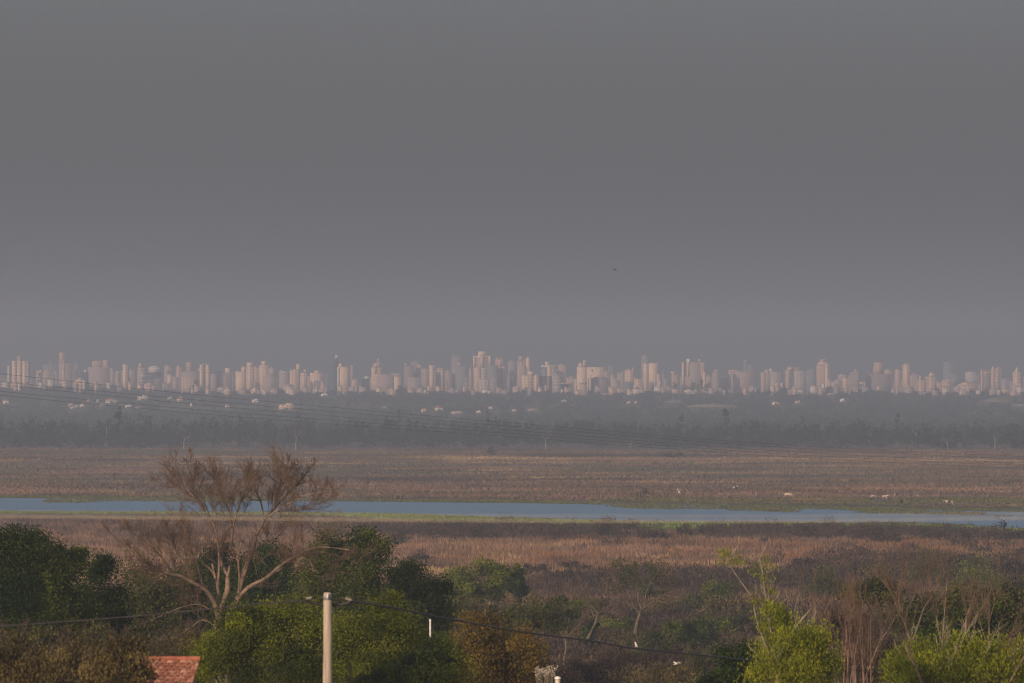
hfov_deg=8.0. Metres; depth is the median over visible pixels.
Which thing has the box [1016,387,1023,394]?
house
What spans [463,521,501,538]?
shrub
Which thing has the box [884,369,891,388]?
apartment block
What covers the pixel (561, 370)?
apartment tower
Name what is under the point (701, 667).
bush
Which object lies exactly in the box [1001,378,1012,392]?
apartment block
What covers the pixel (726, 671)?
bush
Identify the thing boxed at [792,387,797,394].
house
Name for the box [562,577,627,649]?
tree
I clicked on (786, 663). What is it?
willow tree
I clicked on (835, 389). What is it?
house
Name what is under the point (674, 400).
sandy bank
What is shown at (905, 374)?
apartment tower
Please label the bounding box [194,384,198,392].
house
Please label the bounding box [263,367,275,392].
apartment block
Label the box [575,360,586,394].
apartment tower
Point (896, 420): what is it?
willow tree
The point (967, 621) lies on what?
bare tree
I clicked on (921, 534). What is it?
shrub
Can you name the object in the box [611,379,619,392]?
apartment block
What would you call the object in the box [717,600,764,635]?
scrub bush
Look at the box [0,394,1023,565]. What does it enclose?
ground
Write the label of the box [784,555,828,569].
shrub
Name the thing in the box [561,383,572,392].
apartment block
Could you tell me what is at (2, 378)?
apartment block
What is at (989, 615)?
bare tree
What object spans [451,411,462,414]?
house
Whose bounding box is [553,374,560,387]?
apartment block
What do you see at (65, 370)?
apartment tower
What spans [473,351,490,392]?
apartment tower
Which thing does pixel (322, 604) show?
jumper cable
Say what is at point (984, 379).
apartment tower
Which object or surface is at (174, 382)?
apartment block
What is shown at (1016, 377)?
apartment tower
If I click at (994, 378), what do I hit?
apartment tower
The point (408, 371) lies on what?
apartment tower
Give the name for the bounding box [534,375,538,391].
apartment block
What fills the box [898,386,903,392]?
house
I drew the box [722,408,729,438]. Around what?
willow tree
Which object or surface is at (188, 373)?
apartment tower
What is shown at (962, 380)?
broad tree
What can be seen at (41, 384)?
house
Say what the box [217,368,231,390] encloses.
apartment block
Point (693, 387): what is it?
broad tree
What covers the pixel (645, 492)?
bush
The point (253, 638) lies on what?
bush
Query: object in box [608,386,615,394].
house
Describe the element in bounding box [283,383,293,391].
house
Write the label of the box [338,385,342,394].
house
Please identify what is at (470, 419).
power line
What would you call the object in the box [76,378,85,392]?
house
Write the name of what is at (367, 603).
service cable
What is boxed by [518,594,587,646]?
bush
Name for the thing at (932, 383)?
apartment tower
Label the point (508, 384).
apartment block
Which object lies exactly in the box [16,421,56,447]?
broad tree
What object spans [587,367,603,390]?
apartment block
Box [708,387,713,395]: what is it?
house
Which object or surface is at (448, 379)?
apartment block
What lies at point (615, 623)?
scrub bush
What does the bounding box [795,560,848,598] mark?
scrub bush
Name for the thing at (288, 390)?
house
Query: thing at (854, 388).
house
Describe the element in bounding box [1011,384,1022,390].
apartment block
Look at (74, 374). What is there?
apartment block
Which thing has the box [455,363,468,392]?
apartment tower
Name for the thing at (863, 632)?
sapling clump
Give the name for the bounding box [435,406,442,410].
house
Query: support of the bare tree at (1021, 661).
on the ground at (179, 406)
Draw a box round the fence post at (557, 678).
[555,676,560,682]
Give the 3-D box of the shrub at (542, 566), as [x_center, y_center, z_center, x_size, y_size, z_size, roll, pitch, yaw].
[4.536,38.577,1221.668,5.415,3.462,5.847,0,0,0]
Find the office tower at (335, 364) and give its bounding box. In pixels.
[333,355,338,390]
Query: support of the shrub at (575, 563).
on the ground at (179, 406)
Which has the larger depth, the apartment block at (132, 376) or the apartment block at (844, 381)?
the apartment block at (132, 376)
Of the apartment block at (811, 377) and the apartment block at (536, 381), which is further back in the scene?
the apartment block at (811, 377)
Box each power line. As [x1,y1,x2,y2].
[0,373,1002,455]
[0,381,1012,458]
[2,395,1008,467]
[6,385,1014,462]
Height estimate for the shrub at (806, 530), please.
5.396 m
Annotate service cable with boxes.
[0,600,306,626]
[348,600,1019,677]
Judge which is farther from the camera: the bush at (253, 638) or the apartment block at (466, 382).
the apartment block at (466, 382)
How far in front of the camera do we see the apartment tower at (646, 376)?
8784.42 m
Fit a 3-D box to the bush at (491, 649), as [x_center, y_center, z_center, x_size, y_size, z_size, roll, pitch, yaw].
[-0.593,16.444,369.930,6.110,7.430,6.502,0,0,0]
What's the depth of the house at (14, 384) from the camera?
8170.17 m
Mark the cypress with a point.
(701, 381)
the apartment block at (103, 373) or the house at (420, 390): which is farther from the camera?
the apartment block at (103, 373)
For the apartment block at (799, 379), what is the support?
on the ground at (179, 406)
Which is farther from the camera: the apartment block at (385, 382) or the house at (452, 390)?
the apartment block at (385, 382)
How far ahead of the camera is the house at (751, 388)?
8190.87 m
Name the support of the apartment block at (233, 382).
on the ground at (179, 406)
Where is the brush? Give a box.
[0,511,1023,675]
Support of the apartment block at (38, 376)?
on the ground at (179, 406)
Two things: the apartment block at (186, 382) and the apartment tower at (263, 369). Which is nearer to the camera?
the apartment block at (186, 382)
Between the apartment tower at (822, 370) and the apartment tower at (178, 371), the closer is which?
the apartment tower at (822, 370)
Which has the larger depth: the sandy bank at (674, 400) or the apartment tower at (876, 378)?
the apartment tower at (876, 378)
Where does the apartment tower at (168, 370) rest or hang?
on the ground at (179, 406)
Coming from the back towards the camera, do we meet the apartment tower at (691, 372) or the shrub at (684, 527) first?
the apartment tower at (691, 372)
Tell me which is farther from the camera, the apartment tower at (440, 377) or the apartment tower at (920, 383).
the apartment tower at (440, 377)
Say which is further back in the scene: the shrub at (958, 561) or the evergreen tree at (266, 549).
the shrub at (958, 561)
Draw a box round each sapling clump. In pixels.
[793,553,837,682]
[811,563,892,682]
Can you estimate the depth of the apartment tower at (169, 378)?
8424.41 m
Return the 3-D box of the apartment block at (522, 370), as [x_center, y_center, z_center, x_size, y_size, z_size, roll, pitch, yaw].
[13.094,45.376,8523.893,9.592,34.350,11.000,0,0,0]
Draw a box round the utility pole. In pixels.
[306,592,351,682]
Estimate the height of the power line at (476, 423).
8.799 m
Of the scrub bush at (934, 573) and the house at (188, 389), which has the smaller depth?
the scrub bush at (934, 573)
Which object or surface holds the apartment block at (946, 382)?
on the ground at (179, 406)
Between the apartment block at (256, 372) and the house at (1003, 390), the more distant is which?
the apartment block at (256, 372)
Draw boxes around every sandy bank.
[665,399,681,401]
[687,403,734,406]
[981,397,1010,401]
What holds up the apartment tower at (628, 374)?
on the ground at (179, 406)
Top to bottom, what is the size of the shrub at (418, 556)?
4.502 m
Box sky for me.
[0,0,1023,392]
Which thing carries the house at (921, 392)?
on the ground at (179, 406)
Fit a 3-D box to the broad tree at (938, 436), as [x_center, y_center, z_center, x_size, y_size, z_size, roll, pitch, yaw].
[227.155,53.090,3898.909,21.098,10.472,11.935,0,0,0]
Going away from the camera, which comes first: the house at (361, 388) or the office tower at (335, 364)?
the house at (361, 388)
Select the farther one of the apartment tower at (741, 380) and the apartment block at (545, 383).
the apartment tower at (741, 380)
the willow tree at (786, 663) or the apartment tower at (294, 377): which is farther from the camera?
the apartment tower at (294, 377)
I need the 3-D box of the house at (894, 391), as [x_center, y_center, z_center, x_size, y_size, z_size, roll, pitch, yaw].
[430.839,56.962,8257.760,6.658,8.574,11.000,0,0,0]
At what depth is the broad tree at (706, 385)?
8249.74 m
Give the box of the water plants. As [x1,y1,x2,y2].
[0,494,1023,532]
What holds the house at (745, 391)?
on the ground at (179, 406)
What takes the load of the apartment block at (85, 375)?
on the ground at (179, 406)
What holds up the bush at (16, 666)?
on the ground at (179, 406)
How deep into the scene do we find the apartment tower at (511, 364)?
11219.51 m
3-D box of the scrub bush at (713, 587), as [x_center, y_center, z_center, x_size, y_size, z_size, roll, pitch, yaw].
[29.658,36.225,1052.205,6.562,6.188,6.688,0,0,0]
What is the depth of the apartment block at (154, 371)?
8831.01 m
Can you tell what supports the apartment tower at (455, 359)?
on the ground at (179, 406)
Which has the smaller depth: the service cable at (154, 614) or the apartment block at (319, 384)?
the service cable at (154, 614)
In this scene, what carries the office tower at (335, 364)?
on the ground at (179, 406)
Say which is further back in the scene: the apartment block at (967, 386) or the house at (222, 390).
the apartment block at (967, 386)
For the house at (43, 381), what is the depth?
8398.89 m
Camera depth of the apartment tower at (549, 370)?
8756.12 m
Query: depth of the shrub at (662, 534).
1507.72 m
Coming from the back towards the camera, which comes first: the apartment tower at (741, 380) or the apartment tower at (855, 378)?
the apartment tower at (741, 380)
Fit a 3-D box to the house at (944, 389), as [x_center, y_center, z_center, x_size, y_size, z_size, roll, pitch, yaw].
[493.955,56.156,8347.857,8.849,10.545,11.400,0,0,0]
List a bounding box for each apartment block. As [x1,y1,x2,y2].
[0,376,6,387]
[7,365,9,387]
[36,370,42,386]
[42,369,54,391]
[53,371,58,385]
[72,367,77,385]
[74,363,79,377]
[82,370,88,384]
[88,360,119,391]
[121,371,136,390]
[129,369,135,390]
[138,374,161,391]
[146,366,160,377]
[172,376,177,391]
[181,377,198,392]
[210,373,216,391]
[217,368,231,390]
[232,373,235,391]
[254,366,258,387]
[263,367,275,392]
[279,370,288,390]
[307,376,309,391]
[314,380,324,392]
[351,379,357,393]
[362,374,369,390]
[377,374,393,391]
[392,373,400,389]
[408,377,420,390]
[445,370,451,391]
[452,370,454,389]
[464,378,468,391]
[469,368,472,391]
[479,378,489,392]
[490,377,497,392]
[507,376,508,392]
[509,369,516,393]
[519,366,526,387]
[522,371,532,389]
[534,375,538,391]
[539,376,551,392]
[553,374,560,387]
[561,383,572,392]
[567,376,575,393]
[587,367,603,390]
[591,377,608,392]
[604,371,614,386]
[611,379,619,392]
[617,371,623,380]
[620,380,633,393]
[634,377,641,387]
[656,374,660,386]
[668,372,678,394]
[675,374,680,393]
[706,375,711,392]
[719,377,727,392]
[728,370,737,390]
[761,369,769,391]
[769,369,780,385]
[770,383,782,394]
[794,367,805,394]
[806,368,815,394]
[822,379,830,394]
[834,374,847,392]
[842,377,847,390]
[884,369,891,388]
[910,373,919,390]
[942,379,950,392]
[949,374,958,392]
[957,382,977,394]
[965,371,979,383]
[997,367,1001,392]
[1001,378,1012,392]
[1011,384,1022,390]
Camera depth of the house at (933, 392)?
8212.86 m
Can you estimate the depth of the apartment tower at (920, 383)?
8412.37 m
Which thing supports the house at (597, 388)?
on the ground at (179, 406)
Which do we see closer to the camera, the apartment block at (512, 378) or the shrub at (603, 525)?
the shrub at (603, 525)
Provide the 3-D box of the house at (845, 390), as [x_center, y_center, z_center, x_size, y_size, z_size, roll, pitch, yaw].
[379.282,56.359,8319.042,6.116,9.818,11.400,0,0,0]
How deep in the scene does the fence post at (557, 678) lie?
324.81 m
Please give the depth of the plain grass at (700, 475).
2684.72 m
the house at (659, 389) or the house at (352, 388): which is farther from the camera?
the house at (352, 388)
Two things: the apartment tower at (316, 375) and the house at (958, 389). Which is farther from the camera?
the apartment tower at (316, 375)
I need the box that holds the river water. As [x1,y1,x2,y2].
[0,498,1023,527]
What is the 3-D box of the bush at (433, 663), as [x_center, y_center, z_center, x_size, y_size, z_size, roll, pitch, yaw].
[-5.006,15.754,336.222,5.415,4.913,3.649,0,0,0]
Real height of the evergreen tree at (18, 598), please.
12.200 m
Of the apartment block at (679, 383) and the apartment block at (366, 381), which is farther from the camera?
the apartment block at (679, 383)
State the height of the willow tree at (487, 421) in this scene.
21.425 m
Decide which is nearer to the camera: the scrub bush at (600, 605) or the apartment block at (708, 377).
the scrub bush at (600, 605)
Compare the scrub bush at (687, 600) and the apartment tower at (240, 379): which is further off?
the apartment tower at (240, 379)
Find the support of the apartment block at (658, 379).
on the ground at (179, 406)
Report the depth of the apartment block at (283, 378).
8767.91 m
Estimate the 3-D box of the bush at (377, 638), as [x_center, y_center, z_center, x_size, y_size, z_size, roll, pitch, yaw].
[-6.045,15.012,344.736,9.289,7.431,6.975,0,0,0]
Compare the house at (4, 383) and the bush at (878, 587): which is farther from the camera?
the house at (4, 383)
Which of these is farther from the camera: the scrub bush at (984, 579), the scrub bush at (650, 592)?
the scrub bush at (984, 579)
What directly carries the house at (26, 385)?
on the ground at (179, 406)
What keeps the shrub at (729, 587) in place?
on the ground at (179, 406)
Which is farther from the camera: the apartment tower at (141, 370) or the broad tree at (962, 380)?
the broad tree at (962, 380)
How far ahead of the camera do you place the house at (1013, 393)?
8201.43 m
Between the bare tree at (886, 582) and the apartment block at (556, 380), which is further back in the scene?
the apartment block at (556, 380)
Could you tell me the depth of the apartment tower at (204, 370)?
8526.34 m
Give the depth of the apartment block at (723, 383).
8536.37 m
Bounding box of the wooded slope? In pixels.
[0,383,1023,435]
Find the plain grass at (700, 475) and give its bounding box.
[0,447,1023,506]
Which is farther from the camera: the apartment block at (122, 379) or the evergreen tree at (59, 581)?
the apartment block at (122, 379)
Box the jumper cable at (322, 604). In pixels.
[305,599,351,605]
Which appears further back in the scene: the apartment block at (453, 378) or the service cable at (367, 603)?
the apartment block at (453, 378)
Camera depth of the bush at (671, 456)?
3397.40 m
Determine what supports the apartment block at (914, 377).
on the ground at (179, 406)
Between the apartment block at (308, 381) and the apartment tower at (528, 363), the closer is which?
the apartment tower at (528, 363)
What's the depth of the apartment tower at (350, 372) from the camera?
8809.95 m
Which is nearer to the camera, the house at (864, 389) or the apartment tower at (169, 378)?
the house at (864, 389)
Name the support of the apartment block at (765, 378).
on the ground at (179, 406)
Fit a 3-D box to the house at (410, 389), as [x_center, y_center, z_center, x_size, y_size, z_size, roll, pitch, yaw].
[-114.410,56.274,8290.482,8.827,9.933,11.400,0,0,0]
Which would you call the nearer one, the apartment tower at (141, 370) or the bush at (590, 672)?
the bush at (590, 672)
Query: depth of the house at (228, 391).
8272.44 m
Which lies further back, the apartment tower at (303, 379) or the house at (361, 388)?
the apartment tower at (303, 379)
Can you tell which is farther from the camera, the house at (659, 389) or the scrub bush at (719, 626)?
the house at (659, 389)
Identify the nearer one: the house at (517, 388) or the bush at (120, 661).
the bush at (120, 661)
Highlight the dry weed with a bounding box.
[534,665,557,682]
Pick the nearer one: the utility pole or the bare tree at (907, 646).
the utility pole
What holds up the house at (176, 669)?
on the ground at (179, 406)
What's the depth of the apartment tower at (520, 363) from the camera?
9289.02 m
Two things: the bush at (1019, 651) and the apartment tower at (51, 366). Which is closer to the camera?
the bush at (1019, 651)
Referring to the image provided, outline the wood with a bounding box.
[0,409,1023,447]
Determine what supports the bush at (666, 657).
on the ground at (179, 406)
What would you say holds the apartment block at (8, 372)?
on the ground at (179, 406)
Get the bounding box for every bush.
[0,612,77,682]
[6,619,150,658]
[31,620,122,682]
[73,620,163,682]
[113,546,219,655]
[143,614,216,655]
[172,580,345,682]
[305,581,481,682]
[345,631,461,682]
[438,590,574,677]
[445,593,558,682]
[487,446,496,454]
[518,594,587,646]
[529,646,636,682]
[537,607,577,634]
[565,625,611,644]
[568,642,714,682]
[571,594,611,619]
[590,653,714,682]
[597,615,642,631]
[603,630,646,649]
[625,627,685,665]
[636,581,673,598]
[637,488,648,494]
[642,593,683,616]
[660,616,723,650]
[663,452,682,457]
[674,589,715,612]
[678,641,724,682]
[684,608,740,635]
[692,637,771,682]
[697,572,737,600]
[698,581,751,617]
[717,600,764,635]
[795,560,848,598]
[813,597,917,682]
[834,567,1023,681]
[853,552,910,590]
[871,615,1023,682]
[898,598,1009,660]
[899,545,958,585]
[949,549,1013,592]
[989,616,1023,682]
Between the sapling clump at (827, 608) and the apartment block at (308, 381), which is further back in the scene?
the apartment block at (308, 381)
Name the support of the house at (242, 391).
on the ground at (179, 406)
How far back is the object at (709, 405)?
7150.86 m
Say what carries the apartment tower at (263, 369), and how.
on the ground at (179, 406)
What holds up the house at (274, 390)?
on the ground at (179, 406)
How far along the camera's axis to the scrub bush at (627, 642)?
840.54 m
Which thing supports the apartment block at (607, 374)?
on the ground at (179, 406)
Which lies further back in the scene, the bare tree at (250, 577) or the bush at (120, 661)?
the bare tree at (250, 577)
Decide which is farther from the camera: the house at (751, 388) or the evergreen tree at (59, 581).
the house at (751, 388)
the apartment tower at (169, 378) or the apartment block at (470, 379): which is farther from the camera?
the apartment block at (470, 379)
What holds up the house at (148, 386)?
on the ground at (179, 406)
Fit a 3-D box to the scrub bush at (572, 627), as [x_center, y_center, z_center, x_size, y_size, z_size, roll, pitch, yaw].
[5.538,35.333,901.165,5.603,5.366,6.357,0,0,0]
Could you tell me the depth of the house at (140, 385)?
8342.43 m
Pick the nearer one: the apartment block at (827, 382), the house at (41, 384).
the house at (41, 384)
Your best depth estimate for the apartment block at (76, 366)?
11222.49 m
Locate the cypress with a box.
[697,377,702,390]
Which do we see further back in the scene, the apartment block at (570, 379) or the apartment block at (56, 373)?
the apartment block at (56, 373)
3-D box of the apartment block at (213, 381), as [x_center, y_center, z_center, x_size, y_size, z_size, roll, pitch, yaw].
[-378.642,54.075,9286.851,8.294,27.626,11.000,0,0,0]
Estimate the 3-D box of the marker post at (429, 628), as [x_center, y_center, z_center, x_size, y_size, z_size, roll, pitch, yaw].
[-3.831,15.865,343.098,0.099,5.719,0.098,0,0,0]
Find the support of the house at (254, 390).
on the ground at (179, 406)
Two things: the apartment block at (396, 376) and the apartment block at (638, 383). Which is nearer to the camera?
the apartment block at (396, 376)
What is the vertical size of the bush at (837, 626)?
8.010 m
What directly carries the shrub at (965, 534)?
on the ground at (179, 406)
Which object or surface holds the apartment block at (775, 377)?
on the ground at (179, 406)
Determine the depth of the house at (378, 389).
8172.88 m
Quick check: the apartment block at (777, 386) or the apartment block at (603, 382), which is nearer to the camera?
the apartment block at (603, 382)
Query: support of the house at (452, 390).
on the ground at (179, 406)
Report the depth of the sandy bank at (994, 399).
7541.37 m
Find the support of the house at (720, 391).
on the ground at (179, 406)
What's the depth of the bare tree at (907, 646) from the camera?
294.84 m
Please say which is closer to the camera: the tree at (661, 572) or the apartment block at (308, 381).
the tree at (661, 572)
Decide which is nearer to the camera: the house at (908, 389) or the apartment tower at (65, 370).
the house at (908, 389)
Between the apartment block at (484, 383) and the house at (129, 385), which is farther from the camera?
the apartment block at (484, 383)
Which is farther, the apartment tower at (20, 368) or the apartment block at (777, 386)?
the apartment block at (777, 386)
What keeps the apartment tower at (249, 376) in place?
on the ground at (179, 406)
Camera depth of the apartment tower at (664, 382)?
11217.87 m
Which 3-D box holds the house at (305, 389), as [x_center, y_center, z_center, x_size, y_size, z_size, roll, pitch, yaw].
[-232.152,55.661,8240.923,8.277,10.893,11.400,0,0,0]
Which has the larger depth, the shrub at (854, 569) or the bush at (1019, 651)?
the shrub at (854, 569)
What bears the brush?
on the ground at (179, 406)
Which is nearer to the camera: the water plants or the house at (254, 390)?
the water plants
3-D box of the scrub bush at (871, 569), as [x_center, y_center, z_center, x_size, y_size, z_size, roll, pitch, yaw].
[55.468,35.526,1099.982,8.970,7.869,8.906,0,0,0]
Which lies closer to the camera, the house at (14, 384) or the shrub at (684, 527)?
the shrub at (684, 527)
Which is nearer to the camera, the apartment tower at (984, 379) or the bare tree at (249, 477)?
the bare tree at (249, 477)
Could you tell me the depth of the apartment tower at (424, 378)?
8525.90 m
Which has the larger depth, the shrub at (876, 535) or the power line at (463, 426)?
the shrub at (876, 535)
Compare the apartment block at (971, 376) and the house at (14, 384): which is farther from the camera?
the apartment block at (971, 376)
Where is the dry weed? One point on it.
(547, 675)
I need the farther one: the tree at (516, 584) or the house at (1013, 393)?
the house at (1013, 393)
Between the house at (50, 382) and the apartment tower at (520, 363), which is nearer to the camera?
the house at (50, 382)
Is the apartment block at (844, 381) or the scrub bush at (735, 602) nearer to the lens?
the scrub bush at (735, 602)
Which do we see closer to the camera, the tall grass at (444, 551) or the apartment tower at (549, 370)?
the tall grass at (444, 551)
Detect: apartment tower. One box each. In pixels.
[12,356,29,387]
[43,361,57,373]
[59,352,71,387]
[123,364,128,393]
[137,363,145,383]
[164,365,172,382]
[167,374,171,382]
[176,366,181,391]
[181,361,198,376]
[198,363,209,393]
[236,366,245,391]
[246,363,253,394]
[255,361,268,392]
[290,364,299,392]
[300,369,306,391]
[310,371,321,392]
[337,364,348,394]
[347,365,352,386]
[371,358,381,390]
[404,364,413,394]
[411,360,420,371]
[414,365,422,376]
[421,368,428,392]
[429,365,435,390]
[436,368,444,392]
[451,352,460,370]
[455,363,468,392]
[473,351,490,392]
[487,365,497,378]
[495,358,504,389]
[508,360,515,375]
[517,356,525,386]
[526,357,529,370]
[541,362,556,390]
[556,364,565,382]
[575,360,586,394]
[608,364,612,373]
[624,367,633,380]
[641,355,647,382]
[643,363,648,391]
[649,362,657,390]
[662,371,666,391]
[681,359,705,393]
[712,370,718,391]
[733,371,753,392]
[743,360,753,371]
[785,367,791,389]
[816,359,829,387]
[850,369,859,394]
[866,362,890,391]
[894,369,900,392]
[902,363,909,387]
[915,376,925,391]
[927,372,941,394]
[943,362,954,379]
[980,370,989,392]
[990,366,998,389]
[1013,367,1020,384]
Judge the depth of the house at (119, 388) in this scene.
8268.83 m
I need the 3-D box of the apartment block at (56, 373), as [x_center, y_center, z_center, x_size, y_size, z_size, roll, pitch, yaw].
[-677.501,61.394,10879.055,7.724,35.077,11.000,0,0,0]
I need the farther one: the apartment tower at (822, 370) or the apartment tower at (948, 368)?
the apartment tower at (948, 368)
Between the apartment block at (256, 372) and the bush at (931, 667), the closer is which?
the bush at (931, 667)
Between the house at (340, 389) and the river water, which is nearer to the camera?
the river water
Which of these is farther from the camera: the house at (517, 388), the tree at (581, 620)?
the house at (517, 388)
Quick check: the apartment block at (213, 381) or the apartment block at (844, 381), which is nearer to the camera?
the apartment block at (844, 381)
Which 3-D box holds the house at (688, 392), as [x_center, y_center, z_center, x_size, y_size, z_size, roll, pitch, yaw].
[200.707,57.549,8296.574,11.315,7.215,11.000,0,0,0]
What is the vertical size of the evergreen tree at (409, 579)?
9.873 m
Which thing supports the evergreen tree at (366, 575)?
on the ground at (179, 406)
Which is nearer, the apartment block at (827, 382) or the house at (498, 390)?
the house at (498, 390)
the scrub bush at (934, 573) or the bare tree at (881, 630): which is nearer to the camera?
the bare tree at (881, 630)
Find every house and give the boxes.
[2,381,8,387]
[11,381,20,392]
[24,382,29,391]
[37,379,45,390]
[38,382,43,394]
[48,379,53,386]
[62,378,67,390]
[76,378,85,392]
[94,382,98,392]
[105,398,117,402]
[106,381,110,391]
[117,383,121,392]
[128,382,131,392]
[137,383,142,390]
[137,395,147,399]
[138,656,199,682]
[144,383,155,391]
[162,383,169,392]
[184,387,193,393]
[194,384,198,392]
[217,387,225,394]
[226,387,230,394]
[238,388,245,394]
[251,388,258,394]
[271,388,277,394]
[279,403,293,409]
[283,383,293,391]
[286,387,294,394]
[302,386,308,392]
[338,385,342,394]
[349,386,356,391]
[359,386,365,394]
[376,387,381,395]
[389,388,395,394]
[407,387,414,393]
[417,388,425,393]
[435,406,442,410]
[448,388,456,393]
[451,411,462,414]
[496,386,501,393]
[513,386,521,392]
[527,387,531,395]
[553,387,562,393]
[582,388,586,395]
[595,386,601,394]
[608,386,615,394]
[633,386,638,393]
[654,386,663,392]
[666,387,672,392]
[684,389,693,394]
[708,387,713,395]
[717,388,724,395]
[743,388,747,394]
[749,386,755,395]
[771,386,775,394]
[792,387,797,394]
[810,385,817,394]
[818,387,824,394]
[833,383,838,395]
[843,387,847,393]
[852,386,857,392]
[862,385,868,393]
[891,388,896,394]
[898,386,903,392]
[904,386,912,393]
[918,390,925,394]
[931,389,937,394]
[941,386,948,394]
[953,386,962,394]
[989,389,999,394]
[1001,387,1008,394]
[1010,390,1017,395]
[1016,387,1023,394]
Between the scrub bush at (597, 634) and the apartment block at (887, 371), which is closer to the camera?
the scrub bush at (597, 634)
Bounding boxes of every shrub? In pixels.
[386,532,411,544]
[407,548,434,561]
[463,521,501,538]
[523,563,549,572]
[544,526,568,538]
[557,559,588,569]
[590,515,620,535]
[640,526,675,540]
[674,520,697,535]
[695,524,720,535]
[709,580,738,595]
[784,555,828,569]
[786,521,822,537]
[826,561,867,578]
[839,523,876,538]
[863,525,901,543]
[913,524,949,539]
[939,553,977,568]
[943,527,983,547]
[976,517,1023,541]
[987,552,1023,576]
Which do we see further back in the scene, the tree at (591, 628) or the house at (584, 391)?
the house at (584, 391)
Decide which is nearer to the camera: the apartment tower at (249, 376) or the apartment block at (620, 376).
the apartment tower at (249, 376)
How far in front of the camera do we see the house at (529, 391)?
8171.32 m
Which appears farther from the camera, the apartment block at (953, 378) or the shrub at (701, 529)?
the apartment block at (953, 378)
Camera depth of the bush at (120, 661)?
233.54 m
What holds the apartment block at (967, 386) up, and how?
on the ground at (179, 406)
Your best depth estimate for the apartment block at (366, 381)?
8829.38 m
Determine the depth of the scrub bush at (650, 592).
1066.56 m
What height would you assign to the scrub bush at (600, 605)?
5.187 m
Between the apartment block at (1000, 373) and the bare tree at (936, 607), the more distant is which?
the apartment block at (1000, 373)
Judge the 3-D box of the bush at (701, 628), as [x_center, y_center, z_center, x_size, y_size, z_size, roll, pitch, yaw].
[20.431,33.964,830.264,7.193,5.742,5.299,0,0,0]
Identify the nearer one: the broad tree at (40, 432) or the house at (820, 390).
the broad tree at (40, 432)
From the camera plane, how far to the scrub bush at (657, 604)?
976.41 m
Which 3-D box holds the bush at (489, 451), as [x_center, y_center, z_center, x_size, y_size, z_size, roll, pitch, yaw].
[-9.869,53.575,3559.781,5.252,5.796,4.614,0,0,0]
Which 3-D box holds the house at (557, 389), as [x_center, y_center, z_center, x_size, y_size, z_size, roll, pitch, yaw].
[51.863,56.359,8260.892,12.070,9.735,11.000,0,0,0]
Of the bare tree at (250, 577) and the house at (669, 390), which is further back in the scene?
the house at (669, 390)
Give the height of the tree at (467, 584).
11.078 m
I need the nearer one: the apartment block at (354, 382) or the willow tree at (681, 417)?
the willow tree at (681, 417)
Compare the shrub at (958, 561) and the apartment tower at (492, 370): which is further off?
the apartment tower at (492, 370)
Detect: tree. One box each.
[0,522,64,682]
[0,527,105,681]
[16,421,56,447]
[62,548,138,661]
[100,436,378,682]
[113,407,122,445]
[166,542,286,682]
[248,540,300,681]
[275,522,399,682]
[376,557,461,639]
[440,555,527,605]
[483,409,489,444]
[506,569,530,604]
[543,601,590,664]
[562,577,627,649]
[603,550,689,634]
[677,414,683,436]
[689,382,697,393]
[703,381,710,393]
[715,542,846,682]
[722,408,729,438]
[842,551,908,682]
[871,533,961,654]
[881,592,922,682]
[894,411,899,443]
[913,539,959,643]
[919,431,957,448]
[950,567,1005,635]
[951,378,977,387]
[965,550,1012,680]
[993,596,1023,682]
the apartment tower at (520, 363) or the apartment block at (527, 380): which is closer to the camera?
the apartment block at (527, 380)
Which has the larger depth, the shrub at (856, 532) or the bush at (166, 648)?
the shrub at (856, 532)
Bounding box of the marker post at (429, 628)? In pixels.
[429,619,430,646]
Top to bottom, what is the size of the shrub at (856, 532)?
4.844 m
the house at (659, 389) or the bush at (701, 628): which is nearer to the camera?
the bush at (701, 628)
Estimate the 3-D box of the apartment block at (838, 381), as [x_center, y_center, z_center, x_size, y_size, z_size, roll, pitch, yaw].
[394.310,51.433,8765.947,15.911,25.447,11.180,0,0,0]
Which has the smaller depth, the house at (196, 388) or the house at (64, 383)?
the house at (64, 383)
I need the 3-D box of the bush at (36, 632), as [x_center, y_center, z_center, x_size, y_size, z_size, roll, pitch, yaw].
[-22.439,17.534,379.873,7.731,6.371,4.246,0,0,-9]
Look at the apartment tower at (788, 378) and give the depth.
8757.41 m
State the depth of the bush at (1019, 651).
329.67 m
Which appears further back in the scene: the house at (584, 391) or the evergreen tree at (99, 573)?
the house at (584, 391)
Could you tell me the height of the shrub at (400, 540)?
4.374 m
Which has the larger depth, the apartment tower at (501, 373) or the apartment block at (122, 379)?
the apartment block at (122, 379)
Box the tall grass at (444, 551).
[0,514,1023,682]
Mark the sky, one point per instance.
(776, 185)

